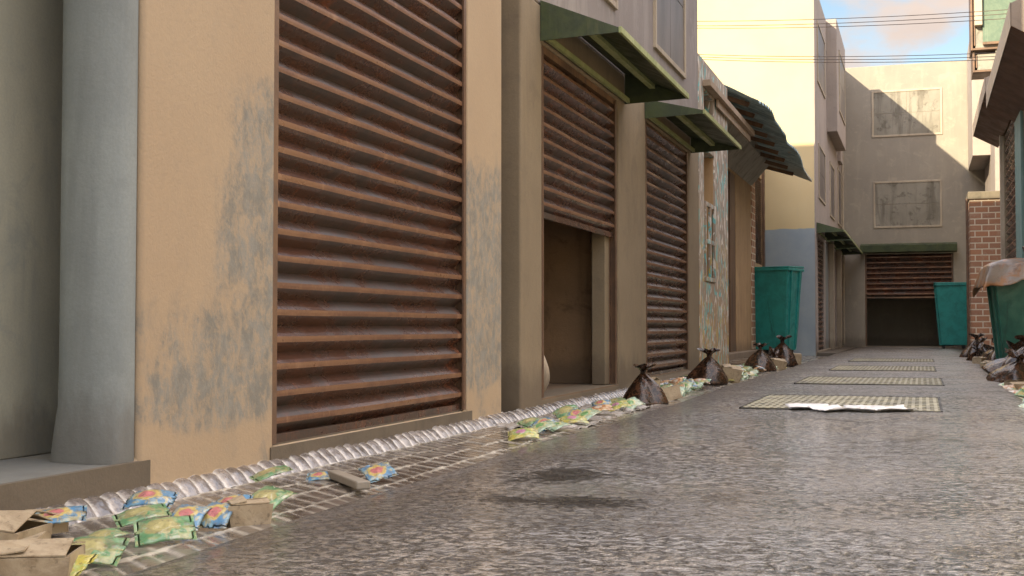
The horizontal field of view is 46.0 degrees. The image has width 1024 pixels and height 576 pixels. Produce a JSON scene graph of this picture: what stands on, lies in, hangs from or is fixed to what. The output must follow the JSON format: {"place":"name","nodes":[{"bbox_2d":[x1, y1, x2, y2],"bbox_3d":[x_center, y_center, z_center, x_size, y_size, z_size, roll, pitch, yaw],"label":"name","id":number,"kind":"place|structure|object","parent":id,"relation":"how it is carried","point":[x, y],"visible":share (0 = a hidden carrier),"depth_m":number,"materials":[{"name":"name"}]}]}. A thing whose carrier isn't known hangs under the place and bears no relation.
{"place":"outdoors","nodes":[
{"label":"outdoors","id":0,"kind":"place"},
{"bbox_2d":[0,0,500,509],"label":"shuttered building","id":1,"kind":"structure","parent":0,"point":[240,232],"depth_m":5.27,"materials":[{"name":"paint"}]},
{"bbox_2d":[125,347,1023,575],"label":"road","id":2,"kind":"structure","parent":0,"point":[719,482],"depth_m":4.13,"materials":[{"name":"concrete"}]},
{"bbox_2d":[51,413,632,575],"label":"gutter","id":3,"kind":"object","parent":2,"relation":"on","point":[419,462],"visible":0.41,"depth_m":5.00,"materials":[{"name":"metal"}]},
{"bbox_2d":[0,510,52,558],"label":"cardboard box","id":4,"kind":"object","parent":3,"relation":"on","point":[16,525],"visible":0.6,"depth_m":3.36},
{"bbox_2d":[0,530,84,575],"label":"cardboard box","id":5,"kind":"object","parent":3,"relation":"on","point":[34,555],"visible":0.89,"depth_m":3.13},
{"bbox_2d":[25,508,68,533],"bbox_3d":[-1.523,0.743,3.836,0.184,0.068,0.152,-2,-2,39],"label":"cardboard box","id":6,"kind":"object","parent":3,"relation":"on","point":[60,528],"visible":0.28,"depth_m":3.82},
{"bbox_2d":[32,505,86,523],"bbox_3d":[-1.443,0.723,3.832,0.173,0.031,0.139,-6,13,-17],"label":"snack packet","id":7,"kind":"object","parent":6,"relation":"on","point":[70,513],"visible":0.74,"depth_m":3.82},
{"bbox_2d":[66,554,99,575],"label":"snack packet","id":8,"kind":"object","parent":3,"relation":"on","point":[82,562],"visible":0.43,"depth_m":3.22},
{"bbox_2d":[71,536,130,565],"bbox_3d":[-1.182,0.732,3.374,0.190,0.032,0.152,0,18,-2],"label":"snack packet","id":9,"kind":"object","parent":3,"relation":"on","point":[109,550],"visible":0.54,"depth_m":3.38},
{"bbox_2d":[86,528,132,537],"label":"snack packet","id":10,"kind":"object","parent":3,"relation":"on","point":[111,532],"visible":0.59,"depth_m":3.63},
{"bbox_2d":[112,503,172,528],"bbox_3d":[-1.219,0.742,3.969,0.173,0.029,0.139,-11,13,-25],"label":"snack packet","id":11,"kind":"object","parent":3,"relation":"on","point":[131,516],"visible":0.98,"depth_m":3.95},
{"bbox_2d":[120,489,178,509],"bbox_3d":[-1.277,0.740,4.250,0.173,0.036,0.139,-2,14,0],"label":"snack packet","id":12,"kind":"object","parent":3,"relation":"on","point":[154,496],"visible":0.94,"depth_m":4.23},
{"bbox_2d":[133,515,196,546],"bbox_3d":[-1.073,0.744,3.728,0.182,0.031,0.145,-4,22,-19],"label":"snack packet","id":13,"kind":"object","parent":3,"relation":"on","point":[156,530],"visible":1,"depth_m":3.71},
{"bbox_2d":[170,504,211,530],"bbox_3d":[-1.068,0.747,3.989,0.119,0.031,0.148,3,21,7],"label":"snack packet","id":14,"kind":"object","parent":3,"relation":"on","point":[198,512],"visible":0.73,"depth_m":3.98},
{"bbox_2d":[199,502,237,528],"bbox_3d":[-0.984,0.749,4.031,0.119,0.031,0.149,-1,24,12],"label":"snack packet","id":15,"kind":"object","parent":3,"relation":"on","point":[217,515],"visible":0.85,"depth_m":4.00},
{"bbox_2d":[216,494,252,502],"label":"snack packet","id":16,"kind":"object","parent":3,"relation":"on","point":[225,499],"visible":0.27,"depth_m":4.40},
{"bbox_2d":[227,495,273,526],"bbox_3d":[-0.892,0.760,4.088,0.154,0.110,0.102,1,-2,-23],"label":"cardboard box","id":17,"kind":"object","parent":3,"relation":"on","point":[252,511],"visible":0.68,"depth_m":4.05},
{"bbox_2d":[249,465,292,481],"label":"snack packet","id":18,"kind":"object","parent":3,"relation":"on","point":[265,474],"visible":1,"depth_m":5.09},
{"bbox_2d":[252,485,297,509],"bbox_3d":[-0.896,0.769,4.426,0.139,0.033,0.173,10,25,25],"label":"snack packet","id":19,"kind":"object","parent":3,"relation":"on","point":[276,496],"visible":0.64,"depth_m":4.43},
{"bbox_2d":[306,471,331,480],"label":"snack packet","id":20,"kind":"object","parent":3,"relation":"on","point":[319,475],"visible":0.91,"depth_m":5.25},
{"bbox_2d":[327,470,369,489],"bbox_3d":[-0.689,0.802,5.057,0.060,0.050,0.547,1,-2,-21],"label":"foam bar","id":21,"kind":"object","parent":3,"relation":"on","point":[350,480],"visible":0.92,"depth_m":4.95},
{"bbox_2d":[357,461,398,482],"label":"snack packet","id":22,"kind":"object","parent":3,"relation":"on","point":[377,472],"visible":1,"depth_m":5.22},
{"bbox_2d":[508,428,538,440],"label":"snack packet","id":23,"kind":"object","parent":3,"relation":"on","point":[514,434],"visible":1,"depth_m":7.10},
{"bbox_2d":[516,417,538,427],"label":"snack packet","id":24,"kind":"object","parent":3,"relation":"on","point":[527,422],"visible":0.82,"depth_m":7.91},
{"bbox_2d":[530,420,557,432],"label":"snack packet","id":25,"kind":"object","parent":3,"relation":"on","point":[542,425],"visible":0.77,"depth_m":7.50},
{"bbox_2d":[545,422,572,431],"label":"snack packet","id":26,"kind":"object","parent":3,"relation":"on","point":[558,426],"visible":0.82,"depth_m":7.69},
{"bbox_2d":[531,416,558,431],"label":"snack packet","id":27,"kind":"object","parent":26,"relation":"on","point":[542,419],"visible":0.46,"depth_m":7.83},
{"bbox_2d":[496,404,652,428],"bbox_3d":[0.521,0.954,9.078,0.614,0.041,2.502,-1,-2,19],"label":"plastic sheet","id":28,"kind":"object","parent":3,"relation":"on","point":[594,419],"visible":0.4,"depth_m":8.84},
{"bbox_2d":[553,405,579,418],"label":"snack packet","id":29,"kind":"object","parent":28,"relation":"on","point":[562,411],"visible":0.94,"depth_m":8.78},
{"bbox_2d":[567,408,583,415],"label":"snack packet","id":30,"kind":"object","parent":28,"relation":"on","point":[576,411],"visible":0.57,"depth_m":8.70},
{"bbox_2d":[577,408,602,419],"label":"snack packet","id":31,"kind":"object","parent":28,"relation":"on","point":[588,413],"visible":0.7,"depth_m":8.51},
{"bbox_2d":[591,400,610,406],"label":"snack packet","id":32,"kind":"object","parent":28,"relation":"on","point":[601,402],"visible":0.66,"depth_m":9.80},
{"bbox_2d":[590,404,613,410],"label":"snack packet","id":33,"kind":"object","parent":28,"relation":"on","point":[603,407],"visible":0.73,"depth_m":9.12},
{"bbox_2d":[608,400,630,411],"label":"snack packet","id":34,"kind":"object","parent":28,"relation":"on","point":[616,405],"visible":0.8,"depth_m":9.51},
{"bbox_2d":[622,397,644,408],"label":"snack packet","id":35,"kind":"object","parent":28,"relation":"on","point":[634,402],"visible":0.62,"depth_m":9.77},
{"bbox_2d":[559,415,589,423],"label":"snack packet","id":36,"kind":"object","parent":3,"relation":"on","point":[573,419],"visible":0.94,"depth_m":8.18},
{"bbox_2d":[580,356,826,414],"bbox_3d":[3.910,1.280,18.752,0.788,0.022,20.088,-1,-2,19],"label":"gutter","id":37,"kind":"object","parent":2,"relation":"on","point":[705,390],"visible":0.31,"depth_m":12.61,"materials":[{"name":"metal"}]},
{"bbox_2d":[610,397,625,402],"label":"snack packet","id":38,"kind":"object","parent":37,"relation":"on","point":[616,399],"visible":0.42,"depth_m":10.05},
{"bbox_2d":[623,364,668,404],"bbox_3d":[1.157,0.844,10.564,0.408,0.358,0.499,0,-2,-6],"label":"rubbish bag","id":39,"kind":"object","parent":37,"relation":"on","point":[645,388],"visible":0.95,"depth_m":10.44,"materials":[{"name":"black plastic"}]},
{"bbox_2d":[633,377,659,385],"bbox_3d":[1.312,0.950,11.720,0.224,0.171,0.172,-1,-2,34],"label":"cardboard box","id":40,"kind":"object","parent":37,"relation":"on","point":[656,380],"visible":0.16,"depth_m":11.71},
{"bbox_2d":[661,384,681,400],"bbox_3d":[1.434,0.958,11.048,0.194,0.156,0.162,-14,-9,-11],"label":"cardboard box","id":41,"kind":"object","parent":37,"relation":"on","point":[673,392],"visible":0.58,"depth_m":10.98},
{"bbox_2d":[668,377,683,384],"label":"snack packet","id":42,"kind":"object","parent":37,"relation":"on","point":[678,380],"visible":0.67,"depth_m":13.23},
{"bbox_2d":[686,348,728,385],"bbox_3d":[2.288,0.912,14.009,0.546,0.429,0.424,1,-2,-16],"label":"rubbish bag","id":43,"kind":"object","parent":37,"relation":"on","point":[708,367],"visible":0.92,"depth_m":13.91,"materials":[{"name":"black plastic"}]},
{"bbox_2d":[721,363,742,382],"bbox_3d":[2.638,1.040,14.577,0.244,0.228,0.192,10,6,-1],"label":"cardboard box","id":44,"kind":"object","parent":37,"relation":"on","point":[733,372],"visible":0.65,"depth_m":14.49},
{"bbox_2d":[747,370,757,375],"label":"snack packet","id":45,"kind":"object","parent":37,"relation":"on","point":[752,373],"visible":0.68,"depth_m":16.55},
{"bbox_2d":[744,343,776,371],"bbox_3d":[3.812,1.056,18.442,0.498,0.432,0.594,-2,-2,40],"label":"rubbish bag","id":46,"kind":"object","parent":37,"relation":"on","point":[760,357],"visible":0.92,"depth_m":18.29,"materials":[{"name":"black plastic"}]},
{"bbox_2d":[767,346,778,357],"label":"rubbish bag","id":47,"kind":"object","parent":37,"relation":"on","point":[775,351],"visible":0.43,"depth_m":19.73,"materials":[{"name":"black plastic"}]},
{"bbox_2d":[771,358,786,369],"bbox_3d":[4.214,1.204,19.158,0.244,0.199,0.192,11,3,-16],"label":"cardboard box","id":48,"kind":"object","parent":37,"relation":"on","point":[781,364],"visible":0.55,"depth_m":19.09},
{"bbox_2d":[771,335,797,366],"bbox_3d":[4.691,1.081,20.811,0.534,0.536,0.437,-1,-2,33],"label":"rubbish bag","id":49,"kind":"object","parent":37,"relation":"on","point":[786,353],"visible":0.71,"depth_m":20.68,"materials":[{"name":"black plastic"}]},
{"bbox_2d":[794,353,801,364],"bbox_3d":[5.014,1.270,21.494,0.264,0.216,0.212,0,-2,4],"label":"cardboard box","id":50,"kind":"object","parent":37,"relation":"on","point":[798,356],"visible":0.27,"depth_m":21.40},
{"bbox_2d":[739,394,942,411],"bbox_3d":[2.648,0.918,9.567,1.430,0.034,1.772,-1,-2,19],"label":"drain grating","id":51,"kind":"object","parent":2,"relation":"on","point":[780,401],"visible":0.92,"depth_m":9.60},
{"bbox_2d":[785,403,828,408],"bbox_3d":[2.176,0.864,8.823,0.335,0.033,0.220,0,-2,2],"label":"torn paper","id":52,"kind":"object","parent":51,"relation":"on","point":[798,405],"visible":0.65,"depth_m":8.90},
{"bbox_2d":[833,405,884,410],"bbox_3d":[2.476,0.856,8.599,0.326,0.033,0.224,-1,-2,36],"label":"torn paper","id":53,"kind":"object","parent":51,"relation":"on","point":[857,408],"visible":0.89,"depth_m":8.60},
{"bbox_2d":[808,404,860,410],"bbox_3d":[2.299,0.857,8.617,0.336,0.032,0.216,1,-2,-33],"label":"torn paper","id":54,"kind":"object","parent":53,"relation":"on","point":[829,407],"visible":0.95,"depth_m":8.64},
{"bbox_2d":[864,404,916,410],"bbox_3d":[2.696,0.855,8.587,0.341,0.034,0.227,0,-2,-10],"label":"torn paper","id":55,"kind":"object","parent":51,"relation":"on","point":[897,407],"visible":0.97,"depth_m":8.65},
{"bbox_2d":[794,376,944,385],"bbox_3d":[4.006,1.046,13.460,1.520,0.034,1.722,-1,-2,19],"label":"drain grating","id":56,"kind":"object","parent":2,"relation":"on","point":[872,381],"visible":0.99,"depth_m":13.21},
{"bbox_2d":[829,365,936,370],"bbox_3d":[5.434,1.183,17.619,1.430,0.034,1.922,-1,-2,19],"label":"drain grating","id":57,"kind":"object","parent":2,"relation":"on","point":[880,368],"visible":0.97,"depth_m":17.39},
{"bbox_2d":[848,358,934,361],"bbox_3d":[6.938,1.327,22.017,1.450,0.034,1.822,-1,-2,19],"label":"drain grating","id":58,"kind":"object","parent":2,"relation":"on","point":[885,360],"visible":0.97,"depth_m":21.63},
{"bbox_2d":[933,282,966,348],"bbox_3d":[12.672,0.779,34.660,1.020,1.918,0.860,-1,-2,17],"label":"waste bin","id":59,"kind":"object","parent":2,"relation":"on","point":[951,305],"visible":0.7,"depth_m":34.35,"materials":[{"name":"teal plastic"}]},
{"bbox_2d":[972,357,986,363],"bbox_3d":[7.881,1.237,20.314,0.172,0.163,0.244,-2,-3,44],"label":"cardboard box","id":60,"kind":"object","parent":2,"relation":"on","point":[976,360],"visible":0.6,"depth_m":20.25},
{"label":"gutter","id":61,"kind":"structure","parent":2,"relation":"on","visible":0},
{"bbox_2d":[959,333,984,357],"bbox_3d":[9.367,1.187,24.324,0.668,0.546,0.519,0,-2,2],"label":"rubbish bag","id":62,"kind":"object","parent":61,"relation":"on","point":[967,351],"visible":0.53,"depth_m":24.32,"materials":[{"name":"black plastic"}]},
{"bbox_2d":[966,342,984,360],"bbox_3d":[8.519,1.218,22.029,0.447,0.405,0.534,15,45,42],"label":"rubbish bag","id":63,"kind":"object","parent":61,"relation":"on","point":[978,352],"visible":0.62,"depth_m":21.98,"materials":[{"name":"black plastic"}]},
{"bbox_2d":[975,337,993,351],"bbox_3d":[9.139,1.190,23.252,0.626,0.475,0.525,-21,-2,-26],"label":"rubbish bag","id":64,"kind":"object","parent":61,"relation":"on","point":[984,347],"visible":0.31,"depth_m":23.19,"materials":[{"name":"black plastic"}]},
{"bbox_2d":[980,338,992,356],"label":"rubbish bag","id":65,"kind":"object","parent":61,"relation":"on","point":[986,353],"visible":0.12,"depth_m":20.61,"materials":[{"name":"black plastic"}]},
{"bbox_2d":[985,341,995,360],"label":"rubbish bag","id":66,"kind":"object","parent":61,"relation":"on","point":[991,356],"visible":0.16,"depth_m":18.44,"materials":[{"name":"black plastic"}]},
{"bbox_2d":[981,348,1009,373],"bbox_3d":[6.305,0.987,15.362,0.423,0.387,0.545,21,11,-22],"label":"rubbish bag","id":67,"kind":"object","parent":61,"relation":"on","point":[990,367],"visible":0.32,"depth_m":15.36,"materials":[{"name":"white plastic"}]},
{"bbox_2d":[986,279,1023,358],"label":"waste bin","id":68,"kind":"object","parent":61,"relation":"on","point":[1006,306],"visible":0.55,"depth_m":17.17,"materials":[{"name":"teal plastic"}]},
{"bbox_2d":[972,258,1023,297],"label":"plastic cover","id":69,"kind":"object","parent":68,"relation":"on","point":[1006,272],"visible":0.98,"depth_m":17.07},
{"bbox_2d":[986,349,1023,382],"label":"rubbish bag","id":70,"kind":"object","parent":61,"relation":"on","point":[1014,370],"visible":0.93,"depth_m":13.39,"materials":[{"name":"black plastic"}]},
{"bbox_2d":[1002,384,1014,389],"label":"snack packet","id":71,"kind":"object","parent":61,"relation":"on","point":[1010,387],"visible":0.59,"depth_m":12.01},
{"bbox_2d":[1001,335,1023,366],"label":"rubbish bag","id":72,"kind":"object","parent":61,"relation":"on","point":[1019,351],"visible":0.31,"depth_m":14.33,"materials":[{"name":"black plastic"}]},
{"bbox_2d":[1004,380,1023,388],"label":"cardboard box","id":73,"kind":"object","parent":61,"relation":"on","point":[1018,383],"visible":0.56,"depth_m":12.22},
{"bbox_2d":[1006,340,1022,356],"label":"rubbish bag","id":74,"kind":"object","parent":61,"relation":"on","point":[1016,346],"visible":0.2,"depth_m":16.30,"materials":[{"name":"black plastic"}]},
{"bbox_2d":[1014,388,1023,399],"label":"snack packet","id":75,"kind":"object","parent":61,"relation":"on","point":[1020,391],"visible":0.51,"depth_m":11.05},
{"bbox_2d":[501,0,741,411],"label":"awning building","id":76,"kind":"structure","parent":0,"point":[610,130],"depth_m":11.83,"materials":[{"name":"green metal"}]},
{"bbox_2d":[544,356,549,391],"bbox_3d":[0.160,0.667,9.783,0.302,0.420,0.296,-1,-2,19],"label":"cloth sack","id":77,"kind":"object","parent":76,"relation":"in","point":[546,375],"visible":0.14,"depth_m":9.71,"materials":[{"name":"fabric"}]},
{"bbox_2d":[605,0,617,9],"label":"window","id":78,"kind":"structure","parent":76,"relation":"in","point":[613,3],"depth_m":11.76,"materials":[{"name":"paint"}]},
{"bbox_2d":[653,0,685,78],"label":"window","id":79,"kind":"structure","parent":76,"relation":"in","point":[669,16],"depth_m":14.56,"materials":[{"name":"paint"}]},
{"bbox_2d":[698,54,754,365],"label":"painted building","id":80,"kind":"structure","parent":0,"point":[716,104],"depth_m":17.57,"materials":[{"name":"paint"}]},
{"bbox_2d":[704,201,715,282],"bbox_3d":[2.802,-0.641,17.095,0.040,1.115,0.840,-1,-2,19],"label":"window frame","id":81,"kind":"structure","parent":80,"relation":"in","point":[711,214],"depth_m":17.09,"materials":[{"name":"paint"}]},
{"bbox_2d":[729,353,770,364],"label":"pavement","id":82,"kind":"structure","parent":0,"point":[738,361],"depth_m":21.37,"materials":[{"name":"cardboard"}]},
{"bbox_2d":[754,266,803,353],"bbox_3d":[5.944,0.502,27.285,1.040,1.988,1.010,-1,-2,33],"label":"waste bin","id":83,"kind":"object","parent":82,"relation":"on","point":[777,295],"visible":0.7,"depth_m":26.92,"materials":[{"name":"teal plastic"}]},
{"bbox_2d":[737,347,856,364],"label":"pavement","id":84,"kind":"structure","parent":0,"point":[832,352],"depth_m":29.80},
{"bbox_2d":[817,345,843,352],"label":"kerb","id":85,"kind":"structure","parent":84,"relation":"on","point":[822,350],"depth_m":30.47,"materials":[{"name":"paint"}]},
{"bbox_2d":[820,0,968,67],"label":"sky","id":86,"kind":"structure","parent":0,"point":[887,41],"materials":[{"name":"blue"}]},
{"bbox_2d":[842,61,984,349],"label":"end building","id":87,"kind":"structure","parent":0,"point":[911,180],"depth_m":37.27,"materials":[{"name":"paint"}]},
{"bbox_2d":[872,87,942,137],"bbox_3d":[12.190,-5.413,37.256,2.070,1.450,0.080,-1,-2,19],"label":"window","id":88,"kind":"structure","parent":87,"relation":"in","point":[920,100],"depth_m":37.23,"materials":[{"name":"paint"}]},
{"bbox_2d":[873,179,941,227],"bbox_3d":[12.180,-2.585,37.167,2.010,1.450,0.080,-1,-2,19],"label":"window","id":89,"kind":"structure","parent":87,"relation":"in","point":[917,192],"depth_m":37.14,"materials":[{"name":"paint"}]},
{"label":"snack packet","id":90,"kind":"object","parent":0,"visible":0},
{"bbox_2d":[680,386,686,396],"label":"snack packet","id":91,"kind":"object","parent":90,"relation":"on","point":[683,390],"visible":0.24,"depth_m":11.45},
{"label":"snack packet","id":92,"kind":"object","parent":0,"visible":0},
{"bbox_2d":[678,381,693,390],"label":"snack packet","id":93,"kind":"object","parent":92,"relation":"on","point":[689,385],"visible":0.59,"depth_m":12.11},
{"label":"snack packet","id":94,"kind":"object","parent":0,"visible":0},
{"bbox_2d":[682,378,697,386],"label":"snack packet","id":95,"kind":"object","parent":94,"relation":"on","point":[690,380],"visible":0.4,"depth_m":12.54},
{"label":"snack packet","id":96,"kind":"object","parent":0,"visible":0},
{"bbox_2d":[693,378,709,383],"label":"snack packet","id":97,"kind":"object","parent":96,"relation":"on","point":[697,379],"visible":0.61,"depth_m":13.35},
{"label":"ground","id":98,"kind":"structure","parent":0,"visible":0},
{"bbox_2d":[36,405,549,524],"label":"kerb","id":99,"kind":"structure","parent":98,"relation":"on","point":[107,503],"depth_m":5.64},
{"bbox_2d":[541,364,743,411],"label":"kerb","id":100,"kind":"structure","parent":98,"relation":"on","point":[585,400],"depth_m":10.60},
{"bbox_2d":[727,119,770,359],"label":"timber shop","id":101,"kind":"structure","parent":98,"relation":"on","point":[747,166],"depth_m":25.27,"materials":[{"name":"brown wood"}]},
{"bbox_2d":[728,171,735,351],"bbox_3d":[3.666,-0.570,22.441,0.340,3.565,4.380,-1,-2,19],"label":"door","id":102,"kind":"structure","parent":101,"relation":"in","point":[731,178],"depth_m":23.99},
{"bbox_2d":[724,85,811,181],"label":"corrugated roof","id":103,"kind":"structure","parent":101,"relation":"attached to","point":[780,153],"depth_m":22.90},
{"bbox_2d":[697,0,862,355],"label":"cream building","id":104,"kind":"structure","parent":98,"relation":"on","point":[804,100],"depth_m":28.91,"materials":[{"name":"paint"}]},
{"bbox_2d":[817,20,825,98],"bbox_3d":[7.784,-5.732,30.458,0.080,1.500,2.400,-1,-2,19],"label":"window","id":105,"kind":"structure","parent":104,"relation":"in","point":[821,69],"depth_m":30.49,"materials":[{"name":"paint"}]},
{"bbox_2d":[818,143,825,205],"bbox_3d":[7.768,-2.830,30.315,0.080,1.350,2.000,-1,-2,19],"label":"window","id":106,"kind":"structure","parent":104,"relation":"in","point":[821,154],"depth_m":30.24,"materials":[{"name":"paint"}]},
{"bbox_2d":[825,243,828,348],"bbox_3d":[8.257,0.219,31.687,0.020,2.775,1.060,-1,-2,19],"label":"door","id":107,"kind":"structure","parent":104,"relation":"in","point":[826,246],"depth_m":31.73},
{"bbox_2d":[829,161,834,220],"bbox_3d":[8.941,-2.691,33.769,0.080,1.500,1.700,-1,-2,19],"label":"window","id":108,"kind":"structure","parent":104,"relation":"in","point":[831,169],"depth_m":33.83,"materials":[{"name":"paint"}]},
{"bbox_2d":[837,167,841,227],"bbox_3d":[9.969,-2.742,36.802,0.080,1.700,1.500,-1,-2,19],"label":"window","id":109,"kind":"structure","parent":104,"relation":"in","point":[839,181],"depth_m":36.84,"materials":[{"name":"paint"}]},
{"bbox_2d":[965,191,1000,346],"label":"brick wall","id":110,"kind":"structure","parent":98,"relation":"on","point":[983,243],"depth_m":29.89,"materials":[{"name":"brick"}]},
{"bbox_2d":[967,45,999,190],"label":"building","id":111,"kind":"structure","parent":98,"relation":"on","point":[982,155],"depth_m":33.44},
{"bbox_2d":[973,0,1023,259],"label":"building","id":112,"kind":"structure","parent":98,"relation":"on","point":[998,119],"depth_m":22.65,"materials":[{"name":"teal paint"}]},
{"bbox_2d":[699,52,995,56],"bbox_3d":[4.350,-4.852,24.041,10.901,1.091,0.013,-1,-2,19],"label":"overhead cable","id":113,"kind":"object","parent":112,"relation":"attached to","point":[844,56],"visible":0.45,"depth_m":23.35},
{"bbox_2d":[703,59,993,62],"bbox_3d":[4.382,-4.769,24.133,10.901,1.151,0.013,-1,-2,19],"label":"overhead cable","id":114,"kind":"object","parent":112,"relation":"attached to","point":[848,62],"visible":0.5,"depth_m":23.39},
{"bbox_2d":[707,56,994,59],"bbox_3d":[4.366,-4.811,24.087,10.901,1.131,0.013,-1,-2,19],"label":"overhead cable","id":115,"kind":"object","parent":112,"relation":"attached to","point":[850,59],"visible":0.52,"depth_m":23.34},
{"bbox_2d":[697,9,1007,21],"bbox_3d":[4.350,-5.502,24.062,10.901,0.791,0.013,-1,-2,19],"label":"overhead cable","id":116,"kind":"object","parent":112,"relation":"attached to","point":[859,17],"visible":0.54,"depth_m":23.23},
{"bbox_2d":[704,18,1004,28],"bbox_3d":[4.382,-5.399,24.153,10.901,0.871,0.013,-1,-2,19],"label":"overhead cable","id":117,"kind":"object","parent":112,"relation":"attached to","point":[852,26],"visible":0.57,"depth_m":23.39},
{"bbox_2d":[708,13,1006,25],"bbox_3d":[4.366,-5.440,24.107,10.901,0.791,0.013,-1,-2,19],"label":"overhead cable","id":118,"kind":"object","parent":112,"relation":"attached to","point":[850,22],"visible":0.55,"depth_m":23.34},
{"bbox_2d":[969,0,1015,58],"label":"balcony","id":119,"kind":"structure","parent":112,"relation":"attached to","point":[984,35],"depth_m":28.04,"materials":[{"name":"paint"}]},
{"bbox_2d":[971,52,994,79],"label":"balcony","id":120,"kind":"structure","parent":119,"relation":"attached to","point":[981,68],"depth_m":28.26,"materials":[{"name":"paint"}]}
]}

